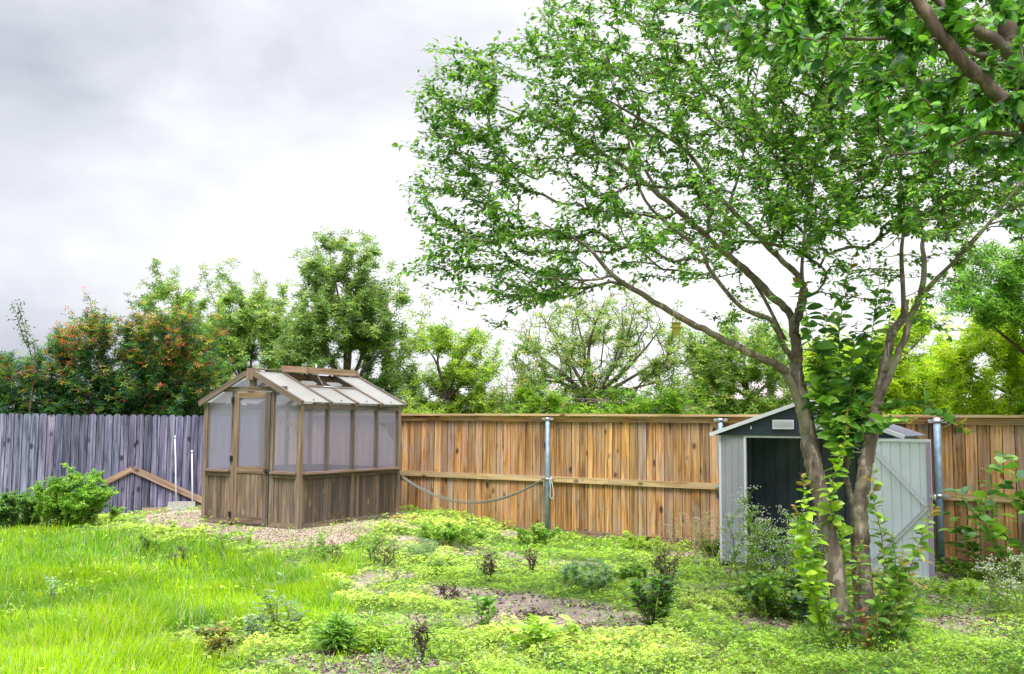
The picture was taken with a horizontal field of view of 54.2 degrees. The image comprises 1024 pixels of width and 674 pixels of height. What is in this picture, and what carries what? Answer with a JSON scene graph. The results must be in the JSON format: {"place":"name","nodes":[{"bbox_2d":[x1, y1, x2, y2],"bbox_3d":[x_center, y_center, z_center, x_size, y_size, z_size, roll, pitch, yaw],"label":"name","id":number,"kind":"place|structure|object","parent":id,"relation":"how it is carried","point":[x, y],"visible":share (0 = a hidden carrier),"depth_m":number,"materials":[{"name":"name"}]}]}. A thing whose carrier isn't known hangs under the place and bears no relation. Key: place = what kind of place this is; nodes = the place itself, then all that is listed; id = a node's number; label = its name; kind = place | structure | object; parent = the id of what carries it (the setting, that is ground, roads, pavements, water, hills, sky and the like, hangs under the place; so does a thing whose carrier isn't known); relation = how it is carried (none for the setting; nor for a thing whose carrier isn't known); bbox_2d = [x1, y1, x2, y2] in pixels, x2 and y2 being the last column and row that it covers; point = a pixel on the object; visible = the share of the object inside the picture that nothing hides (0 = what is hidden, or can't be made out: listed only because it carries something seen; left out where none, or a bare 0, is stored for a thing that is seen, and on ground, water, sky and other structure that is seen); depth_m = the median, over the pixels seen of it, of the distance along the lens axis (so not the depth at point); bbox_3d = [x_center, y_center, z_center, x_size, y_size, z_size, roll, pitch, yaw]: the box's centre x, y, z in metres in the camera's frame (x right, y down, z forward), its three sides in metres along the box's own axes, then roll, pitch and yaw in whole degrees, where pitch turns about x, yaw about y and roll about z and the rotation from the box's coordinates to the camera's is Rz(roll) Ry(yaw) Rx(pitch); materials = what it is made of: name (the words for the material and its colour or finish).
{"place":"outdoors","nodes":[
{"label":"outdoors","id":0,"kind":"place"},
{"bbox_2d":[123,510,408,548],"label":"gravel","id":1,"kind":"structure","parent":0,"point":[189,516],"depth_m":14.10,"materials":[{"name":"beige gravel"}]},
{"bbox_2d":[0,511,1020,673],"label":"lawn grass","id":2,"kind":"structure","parent":0,"point":[139,599],"depth_m":9.35,"materials":[{"name":"green plant"}]},
{"bbox_2d":[0,511,1023,673],"bbox_3d":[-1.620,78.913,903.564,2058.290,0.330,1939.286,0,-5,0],"label":"ground","id":3,"kind":"structure","parent":0,"point":[542,605],"depth_m":9.73,"materials":[{"name":"green plant"}]},
{"bbox_2d":[5,299,37,413],"bbox_3d":[-9.766,1.297,19.829,0.606,4.184,0.363,2,-5,-14],"label":"sapling","id":4,"kind":"object","parent":3,"relation":"on","point":[23,336],"visible":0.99,"depth_m":19.95,"materials":[{"name":"green plant"}]},
{"bbox_2d":[0,490,50,530],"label":"bush","id":5,"kind":"object","parent":3,"relation":"on","point":[14,508],"visible":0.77,"depth_m":15.93,"materials":[{"name":"green plant"}]},
{"bbox_2d":[44,575,65,604],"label":"weed","id":6,"kind":"object","parent":3,"relation":"on","point":[50,584],"visible":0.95,"depth_m":9.46,"materials":[{"name":"green plant"}]},
{"bbox_2d":[27,463,126,529],"bbox_3d":[-6.862,2.518,15.667,1.395,1.075,1.306,-1,-5,21],"label":"bush","id":7,"kind":"object","parent":3,"relation":"on","point":[64,503],"visible":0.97,"depth_m":15.48,"materials":[{"name":"green plant"}]},
{"bbox_2d":[0,287,250,418],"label":"red tip shrub","id":8,"kind":"object","parent":3,"relation":"on","point":[135,394],"visible":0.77,"depth_m":20.28,"materials":[{"name":"plant"}]},
{"bbox_2d":[102,513,150,515],"bbox_3d":[-6.970,3.235,18.104,0.828,0.080,0.070,2,-5,-13],"label":"timber","id":9,"kind":"object","parent":3,"relation":"on","point":[132,514],"visible":0.21,"depth_m":18.11,"materials":[{"name":"brown wood"}]},
{"bbox_2d":[0,413,264,514],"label":"picket fence","id":10,"kind":"object","parent":3,"relation":"on","point":[34,448],"visible":0.68,"depth_m":18.37,"materials":[{"name":"grey wood"}]},
{"bbox_2d":[104,467,131,484],"bbox_3d":[-7.218,2.548,18.300,0.533,0.348,0.030,2,-5,-17],"label":"slanted board","id":11,"kind":"object","parent":10,"relation":"attached to","point":[119,475],"visible":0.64,"depth_m":18.29,"materials":[{"name":"brown wood"}]},
{"bbox_2d":[132,466,201,502],"bbox_3d":[-6.346,2.757,18.547,1.354,0.724,0.030,2,-5,-17],"label":"slanted board","id":12,"kind":"object","parent":10,"relation":"attached to","point":[161,481],"visible":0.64,"depth_m":18.51,"materials":[{"name":"brown wood"}]},
{"bbox_2d":[137,529,158,552],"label":"weed","id":13,"kind":"object","parent":3,"relation":"on","point":[141,536],"visible":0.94,"depth_m":13.04,"materials":[{"name":"green plant"}]},
{"bbox_2d":[142,507,200,514],"bbox_3d":[-6.233,3.206,18.460,1.121,0.120,0.070,2,-5,-17],"label":"timber","id":14,"kind":"object","parent":3,"relation":"on","point":[156,509],"visible":0.14,"depth_m":18.34,"materials":[{"name":"brown wood"}]},
{"bbox_2d":[112,258,232,417],"bbox_3d":[-9.575,0.966,29.067,3.930,6.640,4.672,2,-5,-22],"label":"leafy tree","id":15,"kind":"object","parent":3,"relation":"on","point":[161,291],"visible":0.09,"depth_m":28.52,"materials":[{"name":"green plant"}]},
{"bbox_2d":[166,520,180,530],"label":"weed","id":16,"kind":"object","parent":3,"relation":"on","point":[173,524],"visible":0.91,"depth_m":14.12,"materials":[{"name":"green plant"}]},
{"bbox_2d":[174,436,176,500],"bbox_3d":[-6.210,2.557,18.467,0.035,1.460,0.336,4,-6,-33],"label":"plastic pipe","id":17,"kind":"object","parent":3,"relation":"on","point":[175,469],"visible":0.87,"depth_m":18.46,"materials":[{"name":"grey plastic"}]},
{"bbox_2d":[167,546,188,566],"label":"weed","id":18,"kind":"object","parent":3,"relation":"on","point":[180,548],"visible":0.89,"depth_m":12.22,"materials":[{"name":"grey"}]},
{"bbox_2d":[167,501,194,511],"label":"concrete slab","id":19,"kind":"structure","parent":3,"relation":"on","point":[175,505],"depth_m":18.04,"materials":[{"name":"grey concrete"}]},
{"bbox_2d":[191,450,192,500],"bbox_3d":[-5.929,2.700,18.542,0.035,1.192,0.330,3,-5,-27],"label":"plastic pipe","id":20,"kind":"object","parent":3,"relation":"on","point":[192,472],"visible":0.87,"depth_m":18.59,"materials":[{"name":"grey plastic"}]},
{"bbox_2d":[191,621,240,660],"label":"weed","id":21,"kind":"object","parent":3,"relation":"on","point":[213,638],"visible":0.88,"depth_m":7.45,"materials":[{"name":"brown"}]},
{"bbox_2d":[210,519,230,554],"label":"weed","id":22,"kind":"object","parent":3,"relation":"on","point":[220,537],"visible":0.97,"depth_m":12.75,"materials":[{"name":"green plant"}]},
{"bbox_2d":[186,255,311,418],"bbox_3d":[-6.878,1.001,27.067,4.119,6.262,4.405,0,-5,0],"label":"leafy tree","id":23,"kind":"object","parent":3,"relation":"on","point":[240,339],"visible":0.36,"depth_m":26.39,"materials":[{"name":"green plant"}]},
{"bbox_2d":[244,526,255,545],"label":"weed","id":24,"kind":"object","parent":3,"relation":"on","point":[249,537],"visible":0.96,"depth_m":13.07,"materials":[{"name":"green plant"}]},
{"bbox_2d":[240,612,271,643],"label":"weed","id":25,"kind":"object","parent":3,"relation":"on","point":[252,627],"visible":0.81,"depth_m":8.00,"materials":[{"name":"green plant"}]},
{"bbox_2d":[252,572,309,633],"bbox_3d":[-1.929,2.224,8.308,0.463,0.505,0.325,0,-5,0],"label":"weed","id":26,"kind":"object","parent":3,"relation":"on","point":[290,608],"visible":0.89,"depth_m":8.30,"materials":[{"name":"green plant"}]},
{"bbox_2d":[198,364,407,529],"bbox_3d":[-3.251,1.647,15.729,2.121,2.406,2.492,-2,-6,31],"label":"greenhouse","id":27,"kind":"object","parent":3,"relation":"on","point":[301,495],"visible":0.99,"depth_m":14.98,"materials":[{"name":"brown wood"}]},
{"bbox_2d":[228,392,271,524],"bbox_3d":[-3.841,1.770,14.680,0.837,1.915,0.093,-2,-6,31],"label":"door","id":28,"kind":"structure","parent":27,"relation":"in","point":[249,484],"depth_m":14.67,"materials":[{"name":"brown wood"}]},
{"bbox_2d":[401,476,543,503],"bbox_3d":[-0.645,2.435,15.926,2.365,0.439,0.048,-1,-5,14],"label":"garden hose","id":29,"kind":"object","parent":27,"relation":"attached to","point":[468,502],"visible":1,"depth_m":15.90,"materials":[{"name":"grey"}]},
{"bbox_2d":[304,529,346,565],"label":"weed","id":30,"kind":"object","parent":3,"relation":"on","point":[323,550],"visible":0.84,"depth_m":12.27,"materials":[{"name":"green plant"}]},
{"bbox_2d":[325,540,343,562],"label":"weed","id":31,"kind":"object","parent":3,"relation":"on","point":[332,551],"visible":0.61,"depth_m":12.50,"materials":[{"name":"grey"}]},
{"bbox_2d":[309,611,363,654],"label":"weed","id":32,"kind":"object","parent":3,"relation":"on","point":[337,637],"visible":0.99,"depth_m":7.68,"materials":[{"name":"green plant"}]},
{"bbox_2d":[254,226,437,413],"bbox_3d":[-3.890,0.582,24.031,4.487,6.624,4.072,0,-5,0],"label":"leafy tree","id":33,"kind":"object","parent":3,"relation":"on","point":[312,334],"visible":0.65,"depth_m":23.37,"materials":[{"name":"green plant"}]},
{"bbox_2d":[346,610,401,652],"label":"weed","id":34,"kind":"object","parent":3,"relation":"on","point":[367,634],"visible":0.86,"depth_m":7.77,"materials":[{"name":"green plant"}]},
{"bbox_2d":[365,530,384,562],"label":"weed","id":35,"kind":"object","parent":3,"relation":"on","point":[370,550],"visible":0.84,"depth_m":12.51,"materials":[{"name":"green plant"}]},
{"bbox_2d":[368,539,399,566],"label":"weed","id":36,"kind":"object","parent":3,"relation":"on","point":[384,554],"visible":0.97,"depth_m":12.24,"materials":[{"name":"grey"}]},
{"bbox_2d":[392,515,420,519],"bbox_3d":[-1.663,2.873,15.909,0.420,0.050,0.280,-2,-6,31],"label":"wood offcut","id":37,"kind":"object","parent":3,"relation":"on","point":[401,517],"visible":0.21,"depth_m":15.83,"materials":[{"name":"brown wood"}]},
{"bbox_2d":[400,535,440,562],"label":"weed","id":38,"kind":"object","parent":3,"relation":"on","point":[419,550],"visible":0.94,"depth_m":12.72,"materials":[{"name":"green plant"}]},
{"bbox_2d":[405,616,437,660],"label":"weed","id":39,"kind":"object","parent":3,"relation":"on","point":[422,629],"visible":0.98,"depth_m":7.44,"materials":[{"name":"brown plant"}]},
{"bbox_2d":[425,559,453,574],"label":"weed","id":40,"kind":"object","parent":3,"relation":"on","point":[440,563],"visible":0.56,"depth_m":11.56,"materials":[{"name":"green plant"}]},
{"bbox_2d":[437,580,461,599],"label":"weed","id":41,"kind":"object","parent":3,"relation":"on","point":[443,591],"visible":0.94,"depth_m":9.91,"materials":[{"name":"brown"}]},
{"bbox_2d":[413,518,487,547],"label":"weed","id":42,"kind":"object","parent":3,"relation":"on","point":[451,535],"visible":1,"depth_m":13.70,"materials":[{"name":"green plant"}]},
{"bbox_2d":[398,294,512,413],"bbox_3d":[-1.276,1.367,21.966,2.715,4.770,2.975,0,-5,0],"label":"leafy tree","id":43,"kind":"object","parent":3,"relation":"on","point":[444,384],"visible":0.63,"depth_m":21.89,"materials":[{"name":"green plant"}]},
{"bbox_2d":[467,593,497,626],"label":"weed","id":44,"kind":"object","parent":3,"relation":"on","point":[487,602],"visible":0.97,"depth_m":8.77,"materials":[{"name":"green plant"}]},
{"bbox_2d":[474,551,498,581],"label":"weed","id":45,"kind":"object","parent":3,"relation":"on","point":[490,565],"visible":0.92,"depth_m":11.04,"materials":[{"name":"grey"}]},
{"bbox_2d":[0,503,1023,673],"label":"ground cover","id":46,"kind":"object","parent":3,"relation":"on","point":[494,630],"visible":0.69,"depth_m":8.42,"materials":[{"name":"green plant"}]},
{"bbox_2d":[522,546,539,569],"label":"weed","id":47,"kind":"object","parent":3,"relation":"on","point":[530,559],"visible":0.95,"depth_m":11.74,"materials":[{"name":"grey"}]},
{"bbox_2d":[515,522,561,547],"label":"weed","id":48,"kind":"object","parent":3,"relation":"on","point":[540,535],"visible":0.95,"depth_m":14.11,"materials":[{"name":"green plant"}]},
{"bbox_2d":[521,604,557,622],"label":"weed","id":49,"kind":"object","parent":3,"relation":"on","point":[533,611],"visible":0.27,"depth_m":8.55,"materials":[{"name":"grey"}]},
{"bbox_2d":[504,613,583,651],"bbox_3d":[0.276,2.297,7.735,0.458,0.301,0.635,-4,-7,44],"label":"weed","id":50,"kind":"object","parent":3,"relation":"on","point":[540,627],"visible":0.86,"depth_m":7.69,"materials":[{"name":"green plant"}]},
{"bbox_2d":[542,418,553,532],"bbox_3d":[0.556,2.243,15.690,0.202,1.952,0.079,-3,-6,34],"label":"fence pole","id":51,"kind":"object","parent":3,"relation":"on","point":[547,472],"visible":0.94,"depth_m":15.67,"materials":[{"name":"metal"}]},
{"bbox_2d":[543,477,553,498],"bbox_3d":[0.574,2.360,15.624,0.180,0.355,0.041,0,-5,11],"label":"rope loop","id":52,"kind":"object","parent":51,"relation":"hanging from","point":[550,487],"visible":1,"depth_m":15.62,"materials":[{"name":"grey fabric"}]},
{"bbox_2d":[560,558,615,593],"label":"weed","id":53,"kind":"object","parent":3,"relation":"on","point":[599,583],"visible":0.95,"depth_m":10.58,"materials":[{"name":"green plant"}]},
{"bbox_2d":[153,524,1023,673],"bbox_3d":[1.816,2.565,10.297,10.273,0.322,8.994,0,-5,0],"label":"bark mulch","id":54,"kind":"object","parent":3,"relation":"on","point":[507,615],"visible":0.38,"depth_m":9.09,"materials":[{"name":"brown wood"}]},
{"bbox_2d":[492,279,707,413],"bbox_3d":[1.960,1.128,21.980,4.962,5.275,3.959,0,-5,0],"label":"sparse tree","id":55,"kind":"object","parent":3,"relation":"on","point":[621,343],"visible":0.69,"depth_m":21.58,"materials":[{"name":"green plant"}]},
{"bbox_2d":[498,375,715,416],"bbox_3d":[1.918,2.198,20.462,4.655,2.894,2.172,0,-5,0],"label":"hedge","id":56,"kind":"object","parent":3,"relation":"on","point":[554,400],"visible":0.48,"depth_m":20.26,"materials":[{"name":"green plant"}]},
{"bbox_2d":[611,564,647,582],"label":"weed","id":57,"kind":"object","parent":3,"relation":"on","point":[637,569],"visible":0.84,"depth_m":11.22,"materials":[{"name":"green plant"}]},
{"bbox_2d":[606,530,660,551],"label":"weed","id":58,"kind":"object","parent":3,"relation":"on","point":[632,539],"visible":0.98,"depth_m":13.78,"materials":[{"name":"green plant"}]},
{"bbox_2d":[275,413,1023,572],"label":"cedar fence","id":59,"kind":"object","parent":3,"relation":"on","point":[614,474],"visible":0.48,"depth_m":15.34,"materials":[{"name":"brown wood"}]},
{"bbox_2d":[626,569,680,630],"bbox_3d":[1.246,2.323,8.819,0.477,0.537,0.526,-4,-6,40],"label":"weed","id":60,"kind":"object","parent":3,"relation":"on","point":[657,606],"visible":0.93,"depth_m":8.75,"materials":[{"name":"green plant"}]},
{"bbox_2d":[648,542,681,580],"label":"weed","id":61,"kind":"object","parent":3,"relation":"on","point":[660,558],"visible":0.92,"depth_m":11.16,"materials":[{"name":"grey"}]},
{"bbox_2d":[654,507,719,562],"bbox_3d":[2.392,2.567,13.026,1.139,0.771,0.674,0,-5,0],"label":"weed","id":62,"kind":"object","parent":3,"relation":"on","point":[702,536],"visible":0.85,"depth_m":12.95,"materials":[{"name":"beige plant"}]},
{"bbox_2d":[680,603,712,619],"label":"weed","id":63,"kind":"object","parent":3,"relation":"on","point":[703,608],"visible":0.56,"depth_m":9.32,"materials":[{"name":"green plant"}]},
{"bbox_2d":[386,0,1023,649],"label":"crape myrtle tree","id":64,"kind":"object","parent":3,"relation":"on","point":[846,418],"visible":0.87,"depth_m":8.32,"materials":[{"name":"green plant"}]},
{"bbox_2d":[670,317,682,335],"bbox_3d":[1.355,-0.097,8.239,0.096,0.178,0.096,0,-5,0],"label":"hanging feeder","id":65,"kind":"object","parent":64,"relation":"hanging from","point":[676,328],"visible":1,"depth_m":8.21,"materials":[{"name":"yellow plastic"}]},
{"bbox_2d":[699,539,719,559],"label":"weed","id":66,"kind":"object","parent":3,"relation":"on","point":[716,547],"visible":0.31,"depth_m":13.30,"materials":[{"name":"green plant"}]},
{"bbox_2d":[714,418,727,536],"bbox_3d":[2.961,2.131,14.162,0.202,1.952,0.079,-3,-6,34],"label":"fence pole","id":67,"kind":"object","parent":3,"relation":"on","point":[720,422],"visible":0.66,"depth_m":14.20,"materials":[{"name":"metal"}]},
{"bbox_2d":[670,300,814,413],"bbox_3d":[5.679,1.520,23.866,4.172,4.878,3.445,0,-5,0],"label":"leafy tree","id":68,"kind":"object","parent":3,"relation":"on","point":[723,383],"visible":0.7,"depth_m":23.26,"materials":[{"name":"green plant"}]},
{"bbox_2d":[716,485,797,594],"bbox_3d":[2.485,2.151,10.434,0.901,1.170,0.808,-2,-6,29],"label":"weed","id":69,"kind":"object","parent":3,"relation":"on","point":[751,540],"visible":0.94,"depth_m":10.47,"materials":[{"name":"green plant"}]},
{"bbox_2d":[732,505,818,588],"bbox_3d":[2.853,2.278,10.624,1.004,0.927,0.854,0,-5,0],"label":"weed","id":70,"kind":"object","parent":3,"relation":"on","point":[793,560],"visible":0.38,"depth_m":10.75,"materials":[{"name":"green plant"}]},
{"bbox_2d":[729,568,826,620],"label":"undergrowth","id":71,"kind":"object","parent":3,"relation":"on","point":[765,596],"visible":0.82,"depth_m":9.35,"materials":[{"name":"green plant"}]},
{"bbox_2d":[777,520,823,572],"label":"weed","id":72,"kind":"object","parent":3,"relation":"on","point":[817,549],"visible":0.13,"depth_m":11.76,"materials":[{"name":"green plant"}]},
{"bbox_2d":[786,595,830,621],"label":"undergrowth","id":73,"kind":"object","parent":3,"relation":"on","point":[804,606],"visible":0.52,"depth_m":9.08,"materials":[{"name":"green plant"}]},
{"bbox_2d":[709,400,936,579],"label":"metal shed","id":74,"kind":"structure","parent":3,"relation":"on","point":[764,451],"depth_m":12.72,"materials":[{"name":"grey metal"}]},
{"bbox_2d":[868,439,936,579],"bbox_3d":[4.495,1.970,11.539,0.061,1.580,0.828,5,-7,-43],"label":"shed door","id":75,"kind":"structure","parent":74,"relation":"in","point":[905,465],"depth_m":11.54,"materials":[{"name":"grey metal"}]},
{"bbox_2d":[667,0,1023,243],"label":"overhanging tree","id":76,"kind":"object","parent":3,"relation":"on","point":[914,40],"visible":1,"depth_m":4.53,"materials":[{"name":"green plant"}]},
{"bbox_2d":[790,294,974,414],"bbox_3d":[6.964,1.375,18.990,4.043,4.365,3.117,0,-5,0],"label":"leafy tree","id":77,"kind":"object","parent":3,"relation":"on","point":[902,386],"visible":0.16,"depth_m":18.28,"materials":[{"name":"green plant"}]},
{"bbox_2d":[928,418,948,565],"bbox_3d":[5.385,2.006,12.610,0.222,1.975,0.101,-3,-6,34],"label":"fence pole","id":78,"kind":"object","parent":3,"relation":"on","point":[940,495],"visible":0.78,"depth_m":12.59,"materials":[{"name":"metal"}]},
{"bbox_2d":[933,578,978,602],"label":"weed","id":79,"kind":"object","parent":3,"relation":"on","point":[953,588],"visible":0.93,"depth_m":10.25,"materials":[{"name":"green plant"}]},
{"bbox_2d":[939,556,972,571],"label":"weed","id":80,"kind":"object","parent":3,"relation":"on","point":[953,561],"visible":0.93,"depth_m":12.10,"materials":[{"name":"green plant"}]},
{"bbox_2d":[908,295,1023,414],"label":"leafy tree","id":81,"kind":"object","parent":3,"relation":"on","point":[958,383],"visible":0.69,"depth_m":16.76,"materials":[{"name":"green plant"}]},
{"bbox_2d":[928,231,1023,354],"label":"leafy tree","id":82,"kind":"object","parent":3,"relation":"on","point":[1008,290],"visible":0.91,"depth_m":15.05,"materials":[{"name":"green plant"}]},
{"bbox_2d":[938,451,1023,581],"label":"sapling","id":83,"kind":"object","parent":3,"relation":"on","point":[996,528],"visible":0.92,"depth_m":11.49,"materials":[{"name":"green plant"}]},
{"bbox_2d":[971,547,1023,617],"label":"weed","id":84,"kind":"object","parent":3,"relation":"on","point":[997,580],"visible":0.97,"depth_m":9.47,"materials":[{"name":"green plant"}]},
{"bbox_2d":[0,0,1023,413],"label":"sky","id":85,"kind":"structure","parent":0,"point":[184,134],"materials":[{"name":"white"}]},
{"bbox_2d":[465,383,582,413],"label":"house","id":86,"kind":"structure","parent":0,"point":[550,388],"depth_m":59.88,"materials":[{"name":"white glass"}]},
{"bbox_2d":[680,380,788,413],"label":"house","id":87,"kind":"structure","parent":0,"point":[779,392],"depth_m":46.92,"materials":[{"name":"white glass"}]}
]}

